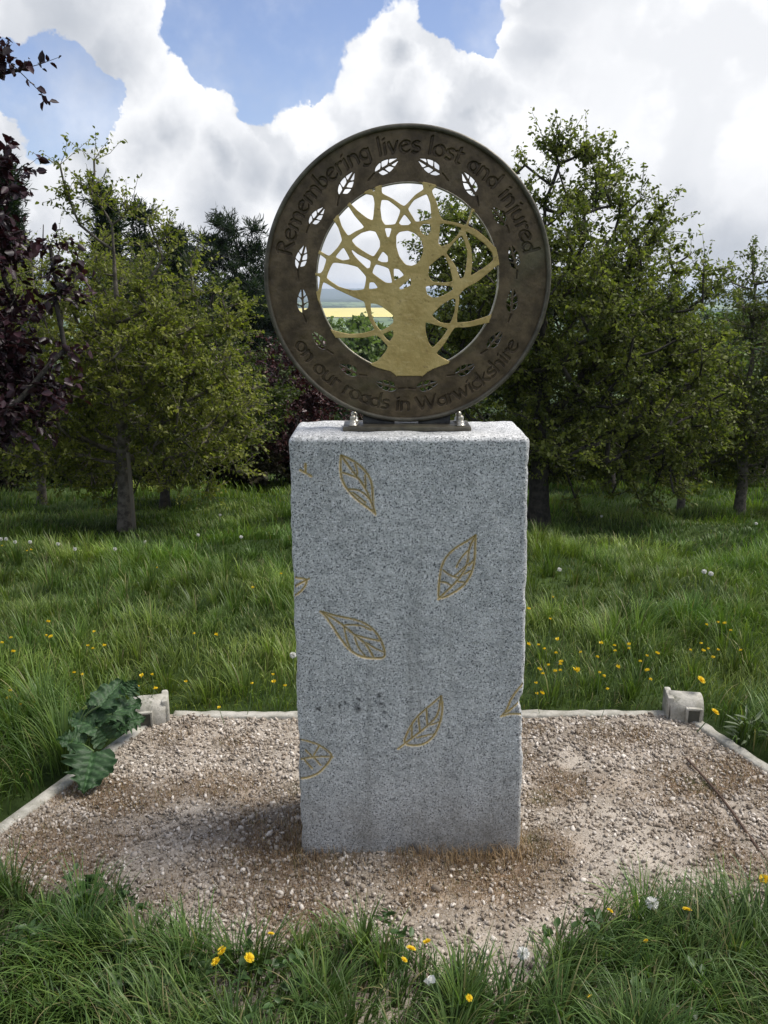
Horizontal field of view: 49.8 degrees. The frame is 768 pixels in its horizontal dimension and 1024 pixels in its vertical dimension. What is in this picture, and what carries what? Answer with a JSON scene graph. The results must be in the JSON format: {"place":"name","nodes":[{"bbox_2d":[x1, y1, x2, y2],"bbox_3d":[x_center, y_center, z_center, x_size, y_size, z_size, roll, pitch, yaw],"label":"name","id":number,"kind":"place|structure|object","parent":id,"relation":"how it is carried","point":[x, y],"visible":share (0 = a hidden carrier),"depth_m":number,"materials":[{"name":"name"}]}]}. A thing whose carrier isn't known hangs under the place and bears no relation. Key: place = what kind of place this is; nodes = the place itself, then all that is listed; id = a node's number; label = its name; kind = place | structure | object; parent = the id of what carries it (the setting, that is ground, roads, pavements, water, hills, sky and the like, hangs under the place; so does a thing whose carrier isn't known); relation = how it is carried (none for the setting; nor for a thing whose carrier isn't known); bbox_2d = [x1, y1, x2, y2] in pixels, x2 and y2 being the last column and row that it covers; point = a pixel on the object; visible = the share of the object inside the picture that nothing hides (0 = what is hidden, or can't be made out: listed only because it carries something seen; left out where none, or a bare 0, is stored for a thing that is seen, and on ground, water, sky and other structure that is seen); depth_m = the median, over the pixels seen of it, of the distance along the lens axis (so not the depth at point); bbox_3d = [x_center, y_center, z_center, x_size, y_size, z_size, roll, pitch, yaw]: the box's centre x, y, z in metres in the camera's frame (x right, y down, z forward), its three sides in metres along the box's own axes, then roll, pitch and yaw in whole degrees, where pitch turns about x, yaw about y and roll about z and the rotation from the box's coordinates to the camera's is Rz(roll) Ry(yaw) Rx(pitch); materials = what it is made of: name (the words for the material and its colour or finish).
{"place":"outdoors","nodes":[
{"label":"outdoors","id":0,"kind":"place"},
{"bbox_2d":[298,308,392,316],"bbox_3d":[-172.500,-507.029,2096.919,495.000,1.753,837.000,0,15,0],"label":"field","id":1,"kind":"structure","parent":0,"point":[350,312],"depth_m":2052.17,"materials":[{"name":"yellow plant"}]},
{"bbox_2d":[0,287,767,822],"bbox_3d":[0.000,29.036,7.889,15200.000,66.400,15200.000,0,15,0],"label":"ground","id":2,"kind":"structure","parent":0,"point":[334,299],"depth_m":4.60,"materials":[{"name":"green plant"}]},
{"bbox_2d":[0,207,37,453],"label":"fir tree","id":3,"kind":"object","parent":2,"relation":"on","point":[2,208],"visible":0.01,"depth_m":19.24,"materials":[{"name":"green plant"}]},
{"bbox_2d":[0,387,53,491],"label":"shrub","id":4,"kind":"object","parent":2,"relation":"on","point":[3,481],"visible":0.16,"depth_m":12.04,"materials":[{"name":"green plant"}]},
{"bbox_2d":[0,149,54,374],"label":"fir tree","id":5,"kind":"object","parent":2,"relation":"on","point":[14,206],"visible":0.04,"depth_m":20.82,"materials":[{"name":"green plant"}]},
{"bbox_2d":[0,36,96,451],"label":"copper beech","id":6,"kind":"object","parent":2,"relation":"on","point":[16,345],"visible":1,"depth_m":5.81,"materials":[{"name":"purple plant"}]},
{"bbox_2d":[0,725,145,833],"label":"kerb","id":7,"kind":"structure","parent":2,"relation":"on","point":[49,793],"depth_m":2.69,"materials":[{"name":"concrete"}]},
{"bbox_2d":[13,420,146,489],"bbox_3d":[-4.669,-0.999,12.689,2.164,1.625,1.850,0,15,0],"label":"shrub","id":8,"kind":"object","parent":2,"relation":"on","point":[62,479],"visible":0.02,"depth_m":12.51,"materials":[{"name":"green plant"}]},
{"bbox_2d":[0,213,164,504],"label":"tree","id":9,"kind":"object","parent":2,"relation":"on","point":[43,269],"visible":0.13,"depth_m":10.09,"materials":[{"name":"green plant"}]},
{"bbox_2d":[56,678,145,794],"bbox_3d":[-1.005,0.756,2.840,0.267,0.258,0.410,0,15,0],"label":"burdock plant","id":10,"kind":"object","parent":2,"relation":"on","point":[116,712],"visible":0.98,"depth_m":2.86,"materials":[{"name":"green plant"}]},
{"bbox_2d":[74,171,153,379],"bbox_3d":[-8.337,-5.907,25.294,2.946,8.439,2.969,0,15,0],"label":"fir tree","id":11,"kind":"object","parent":2,"relation":"on","point":[100,219],"visible":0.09,"depth_m":24.53,"materials":[{"name":"green plant"}]},
{"bbox_2d":[126,452,136,533],"bbox_3d":[-2.349,-0.132,7.715,0.032,0.860,0.032,0,15,0],"label":"tree stake","id":12,"kind":"object","parent":2,"relation":"on","point":[131,492],"visible":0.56,"depth_m":7.68,"materials":[{"name":"brown wood"}]},
{"bbox_2d":[0,125,288,532],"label":"lime tree","id":13,"kind":"object","parent":2,"relation":"on","point":[157,333],"visible":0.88,"depth_m":7.38,"materials":[{"name":"green plant"}]},
{"bbox_2d":[121,193,175,403],"bbox_3d":[-8.390,-6.583,29.292,3.542,8.941,3.340,0,15,0],"label":"fir tree","id":14,"kind":"object","parent":2,"relation":"on","point":[140,234],"visible":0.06,"depth_m":28.30,"materials":[{"name":"green plant"}]},
{"bbox_2d":[133,690,169,726],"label":"corner block","id":15,"kind":"structure","parent":2,"relation":"on","point":[155,709],"depth_m":3.12,"materials":[{"name":"concrete"}]},
{"bbox_2d":[96,419,219,487],"bbox_3d":[-3.673,-0.979,13.209,2.334,1.562,1.887,0,15,0],"label":"shrub","id":16,"kind":"object","parent":2,"relation":"on","point":[135,473],"visible":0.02,"depth_m":12.70,"materials":[{"name":"green plant"}]},
{"bbox_2d":[12,231,310,509],"bbox_3d":[-2.707,-1.579,9.714,3.697,3.315,2.403,0,15,0],"label":"field maple","id":17,"kind":"object","parent":2,"relation":"on","point":[278,396],"visible":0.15,"depth_m":9.77,"materials":[{"name":"green plant"}]},
{"bbox_2d":[154,222,205,403],"bbox_3d":[-7.251,-6.226,29.482,2.587,8.165,2.440,0,15,0],"label":"fir tree","id":18,"kind":"object","parent":2,"relation":"on","point":[173,269],"visible":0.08,"depth_m":28.50,"materials":[{"name":"green plant"}]},
{"bbox_2d":[172,422,290,491],"bbox_3d":[-2.469,-0.927,12.647,2.098,1.690,1.663,0,15,0],"label":"shrub","id":19,"kind":"object","parent":2,"relation":"on","point":[261,466],"visible":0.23,"depth_m":12.50,"materials":[{"name":"green plant"}]},
{"bbox_2d":[181,201,300,362],"bbox_3d":[-6.139,-7.381,33.235,5.501,9.548,5.141,-8,17,-27],"label":"pine tree","id":20,"kind":"object","parent":2,"relation":"on","point":[249,252],"visible":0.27,"depth_m":32.06,"materials":[{"name":"green plant"}]},
{"bbox_2d":[226,275,288,383],"bbox_3d":[-4.915,-5.612,31.478,3.326,6.662,3.122,0,15,0],"label":"fir tree","id":21,"kind":"object","parent":2,"relation":"on","point":[264,323],"visible":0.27,"depth_m":30.78,"materials":[{"name":"green plant"}]},
{"bbox_2d":[209,330,362,486],"bbox_3d":[-1.416,-1.657,13.062,2.750,2.760,2.117,-5,16,-17],"label":"purple plum","id":22,"kind":"object","parent":2,"relation":"on","point":[313,400],"visible":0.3,"depth_m":12.82,"materials":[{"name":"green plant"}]},
{"bbox_2d":[263,414,318,481],"bbox_3d":[-1.412,-1.017,13.659,2.151,1.383,1.712,0,15,0],"label":"shrub","id":23,"kind":"object","parent":2,"relation":"on","point":[287,467],"visible":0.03,"depth_m":13.40,"materials":[{"name":"green plant"}]},
{"bbox_2d":[290,652,295,682],"bbox_3d":[-0.373,0.642,3.408,0.030,0.145,0.030,-5,16,-18],"label":"dandelion clock","id":24,"kind":"object","parent":2,"relation":"on","point":[292,655],"visible":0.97,"depth_m":3.40,"materials":[{"name":"white plant"}]},
{"bbox_2d":[272,332,321,418],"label":"distant tree","id":25,"kind":"object","parent":2,"relation":"on","point":[316,344],"depth_m":49.84,"materials":[{"name":"green plant"}]},
{"bbox_2d":[314,330,358,420],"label":"distant tree","id":26,"kind":"object","parent":2,"relation":"on","point":[351,345],"visible":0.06,"depth_m":53.79,"materials":[{"name":"green plant"}]},
{"bbox_2d":[327,316,370,331],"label":"distant tree","id":27,"kind":"object","parent":2,"relation":"on","point":[333,325],"visible":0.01,"depth_m":92.61,"materials":[{"name":"green plant"}]},
{"bbox_2d":[314,321,394,416],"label":"distant tree","id":28,"kind":"object","parent":2,"relation":"on","point":[366,349],"visible":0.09,"depth_m":60.71,"materials":[{"name":"green plant"}]},
{"bbox_2d":[342,316,376,330],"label":"distant tree","id":29,"kind":"object","parent":2,"relation":"on","point":[347,323],"visible":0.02,"depth_m":109.59,"materials":[{"name":"green plant"}]},
{"bbox_2d":[345,311,392,354],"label":"distant tree","id":30,"kind":"object","parent":2,"relation":"on","point":[360,320],"visible":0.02,"depth_m":67.64,"materials":[{"name":"green plant"}]},
{"bbox_2d":[0,712,767,1023],"bbox_3d":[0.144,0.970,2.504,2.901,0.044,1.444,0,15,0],"label":"gravel","id":31,"kind":"structure","parent":2,"relation":"on","point":[609,764],"depth_m":2.53,"materials":[{"name":"beige gravel"}]},
{"bbox_2d":[211,957,246,999],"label":"dandelion","id":32,"kind":"object","parent":31,"relation":"on","point":[216,960],"visible":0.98,"depth_m":1.89,"materials":[{"name":"yellow plant"}]},
{"bbox_2d":[217,945,247,979],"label":"dandelion","id":33,"kind":"object","parent":31,"relation":"on","point":[221,951],"visible":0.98,"depth_m":1.92,"materials":[{"name":"yellow plant"}]},
{"bbox_2d":[227,953,253,989],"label":"dandelion","id":34,"kind":"object","parent":31,"relation":"on","point":[249,957],"visible":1,"depth_m":1.90,"materials":[{"name":"yellow plant"}]},
{"bbox_2d":[260,931,274,992],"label":"dandelion","id":35,"kind":"object","parent":31,"relation":"on","point":[271,932],"visible":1,"depth_m":1.96,"materials":[{"name":"yellow plant"}]},
{"bbox_2d":[0,829,767,1023],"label":"foreground grass","id":36,"kind":"structure","parent":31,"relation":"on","point":[81,937],"depth_m":1.93,"materials":[{"name":"green plant"}]},
{"bbox_2d":[0,719,767,1023],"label":"dry moss","id":37,"kind":"object","parent":31,"relation":"on","point":[472,856],"visible":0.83,"depth_m":2.42,"materials":[{"name":"brown plant"}]},
{"bbox_2d":[383,957,407,994],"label":"dandelion","id":38,"kind":"object","parent":31,"relation":"on","point":[404,959],"visible":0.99,"depth_m":1.90,"materials":[{"name":"yellow plant"}]},
{"bbox_2d":[394,945,415,1006],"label":"dandelion","id":39,"kind":"object","parent":31,"relation":"on","point":[410,947],"visible":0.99,"depth_m":1.92,"materials":[{"name":"yellow plant"}]},
{"bbox_2d":[289,421,528,854],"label":"granite plinth","id":40,"kind":"structure","parent":31,"relation":"on","point":[409,554],"depth_m":2.24,"materials":[{"name":"grey stone"}]},
{"bbox_2d":[264,123,550,430],"bbox_3d":[0.060,-0.590,2.130,0.736,0.753,0.115,0,15,0],"label":"bronze memorial disc","id":41,"kind":"object","parent":40,"relation":"on","point":[408,361],"visible":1,"depth_m":2.13,"materials":[{"name":"metal"}]},
{"bbox_2d":[423,938,436,974],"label":"dandelion","id":42,"kind":"object","parent":31,"relation":"on","point":[427,940],"visible":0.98,"depth_m":1.94,"materials":[{"name":"yellow plant"}]},
{"bbox_2d":[424,975,449,1022],"bbox_3d":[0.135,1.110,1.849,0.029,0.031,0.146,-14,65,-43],"label":"clock","id":43,"kind":"object","parent":31,"relation":"on","point":[429,979],"visible":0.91,"depth_m":1.86,"materials":[{"name":"white plant"}]},
{"bbox_2d":[459,994,472,1009],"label":"dandelion","id":44,"kind":"object","parent":31,"relation":"on","point":[469,997],"visible":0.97,"depth_m":1.79,"materials":[{"name":"yellow plant"}]},
{"bbox_2d":[517,946,529,989],"bbox_3d":[0.317,1.061,1.903,0.031,0.145,0.031,-13,20,-40],"label":"dandelion clock","id":45,"kind":"object","parent":31,"relation":"on","point":[525,953],"visible":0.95,"depth_m":1.89,"materials":[{"name":"white plant"}]},
{"bbox_2d":[646,896,658,919],"bbox_3d":[0.660,1.019,2.056,0.033,0.146,0.033,12,19,38],"label":"dandelion clock","id":46,"kind":"object","parent":31,"relation":"on","point":[650,900],"visible":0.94,"depth_m":2.04,"materials":[{"name":"white plant"}]},
{"bbox_2d":[643,939,666,987],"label":"dandelion","id":47,"kind":"object","parent":31,"relation":"on","point":[651,954],"visible":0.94,"depth_m":1.95,"materials":[{"name":"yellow plant"}]},
{"bbox_2d":[682,907,691,935],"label":"dandelion","id":48,"kind":"object","parent":31,"relation":"on","point":[686,908],"visible":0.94,"depth_m":2.04,"materials":[{"name":"yellow plant"}]},
{"bbox_2d":[697,708,718,731],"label":"dandelion","id":49,"kind":"object","parent":31,"relation":"on","point":[714,710],"visible":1,"depth_m":3.04,"materials":[{"name":"yellow plant"}]},
{"bbox_2d":[685,757,767,860],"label":"edging strip","id":50,"kind":"object","parent":31,"relation":"on","point":[726,804],"visible":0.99,"depth_m":2.61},
{"bbox_2d":[759,874,767,884],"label":"dandelion","id":51,"kind":"object","parent":31,"relation":"on","point":[765,877],"visible":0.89,"depth_m":2.15,"materials":[{"name":"yellow plant"}]},
{"bbox_2d":[376,322,428,390],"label":"distant tree","id":52,"kind":"object","parent":2,"relation":"on","point":[389,338],"visible":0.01,"depth_m":63.35,"materials":[{"name":"green plant"}]},
{"bbox_2d":[173,709,664,719],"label":"kerb","id":53,"kind":"structure","parent":2,"relation":"on","point":[534,713],"depth_m":3.19,"materials":[{"name":"concrete"}]},
{"bbox_2d":[429,328,487,415],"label":"distant tree","id":54,"kind":"object","parent":2,"relation":"on","point":[440,353],"visible":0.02,"depth_m":73.58,"materials":[{"name":"green plant"}]},
{"bbox_2d":[473,398,597,485],"bbox_3d":[2.143,-1.082,12.677,2.044,1.674,1.868,0,15,0],"label":"shrub","id":55,"kind":"object","parent":2,"relation":"on","point":[486,414],"visible":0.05,"depth_m":12.45,"materials":[{"name":"green plant"}]},
{"bbox_2d":[378,107,766,528],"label":"hawthorn tree","id":56,"kind":"object","parent":2,"relation":"on","point":[604,308],"visible":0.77,"depth_m":7.80,"materials":[{"name":"green plant"}]},
{"bbox_2d":[573,667,579,699],"bbox_3d":[0.759,0.683,3.283,0.026,0.146,0.027,-12,19,-38],"label":"buttercup","id":57,"kind":"object","parent":2,"relation":"on","point":[577,669],"visible":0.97,"depth_m":3.27,"materials":[{"name":"yellow plant"}]},
{"bbox_2d":[443,256,754,488],"bbox_3d":[2.861,-1.858,11.370,4.135,3.389,2.896,0,15,0],"label":"hawthorn tree","id":58,"kind":"object","parent":2,"relation":"on","point":[566,316],"visible":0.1,"depth_m":11.02,"materials":[{"name":"green plant"}]},
{"bbox_2d":[552,393,658,480],"bbox_3d":[3.528,-1.188,13.743,2.223,1.764,1.736,3,16,12],"label":"shrub","id":59,"kind":"object","parent":2,"relation":"on","point":[597,409],"visible":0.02,"depth_m":13.31,"materials":[{"name":"green plant"}]},
{"bbox_2d":[618,404,715,482],"bbox_3d":[4.471,-1.212,13.190,2.001,1.861,1.778,-13,20,-39],"label":"shrub","id":60,"kind":"object","parent":2,"relation":"on","point":[695,477],"visible":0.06,"depth_m":12.94,"materials":[{"name":"green plant"}]},
{"bbox_2d":[662,687,703,723],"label":"corner block","id":61,"kind":"structure","parent":2,"relation":"on","point":[685,706],"depth_m":3.14,"materials":[{"name":"concrete"}]},
{"bbox_2d":[613,302,767,510],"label":"sapling","id":62,"kind":"object","parent":2,"relation":"on","point":[713,462],"visible":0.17,"depth_m":9.48,"materials":[{"name":"green plant"}]},
{"bbox_2d":[688,676,704,690],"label":"dandelion","id":63,"kind":"object","parent":2,"relation":"on","point":[701,679],"visible":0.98,"depth_m":3.17,"materials":[{"name":"yellow plant"}]},
{"bbox_2d":[683,322,760,400],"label":"distant tree","id":64,"kind":"object","parent":2,"relation":"on","point":[747,361],"visible":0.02,"depth_m":59.93,"materials":[{"name":"green plant"}]},
{"bbox_2d":[680,235,767,515],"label":"ash tree","id":65,"kind":"object","parent":2,"relation":"on","point":[759,427],"visible":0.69,"depth_m":9.22,"materials":[{"name":"green plant"}]},
{"bbox_2d":[692,721,767,773],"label":"kerb","id":66,"kind":"structure","parent":2,"relation":"on","point":[721,739],"depth_m":2.98,"materials":[{"name":"concrete"}]},
{"bbox_2d":[697,306,762,339],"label":"distant tree","id":67,"kind":"object","parent":2,"relation":"on","point":[708,313],"visible":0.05,"depth_m":108.76,"materials":[{"name":"green plant"}]},
{"bbox_2d":[694,386,767,482],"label":"shrub","id":68,"kind":"object","parent":2,"relation":"on","point":[715,475],"visible":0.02,"depth_m":13.47,"materials":[{"name":"green plant"}]},
{"bbox_2d":[712,310,767,397],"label":"distant tree","id":69,"kind":"object","parent":2,"relation":"on","point":[737,319],"depth_m":87.26,"materials":[{"name":"green plant"}]},
{"bbox_2d":[714,309,767,406],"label":"distant tree","id":70,"kind":"object","parent":2,"relation":"on","point":[717,314],"visible":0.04,"depth_m":73.26,"materials":[{"name":"green plant"}]},
{"bbox_2d":[723,704,767,744],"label":"pale weed","id":71,"kind":"object","parent":2,"relation":"on","point":[750,721],"visible":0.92,"depth_m":2.99,"materials":[{"name":"green plant"}]},
{"bbox_2d":[740,394,767,467],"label":"shrub","id":72,"kind":"object","parent":2,"relation":"on","point":[759,438],"visible":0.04,"depth_m":12.65,"materials":[{"name":"green plant"}]},
{"bbox_2d":[0,0,767,289],"label":"sky","id":73,"kind":"structure","parent":0,"point":[227,103],"materials":[{"name":"white"}]}
]}

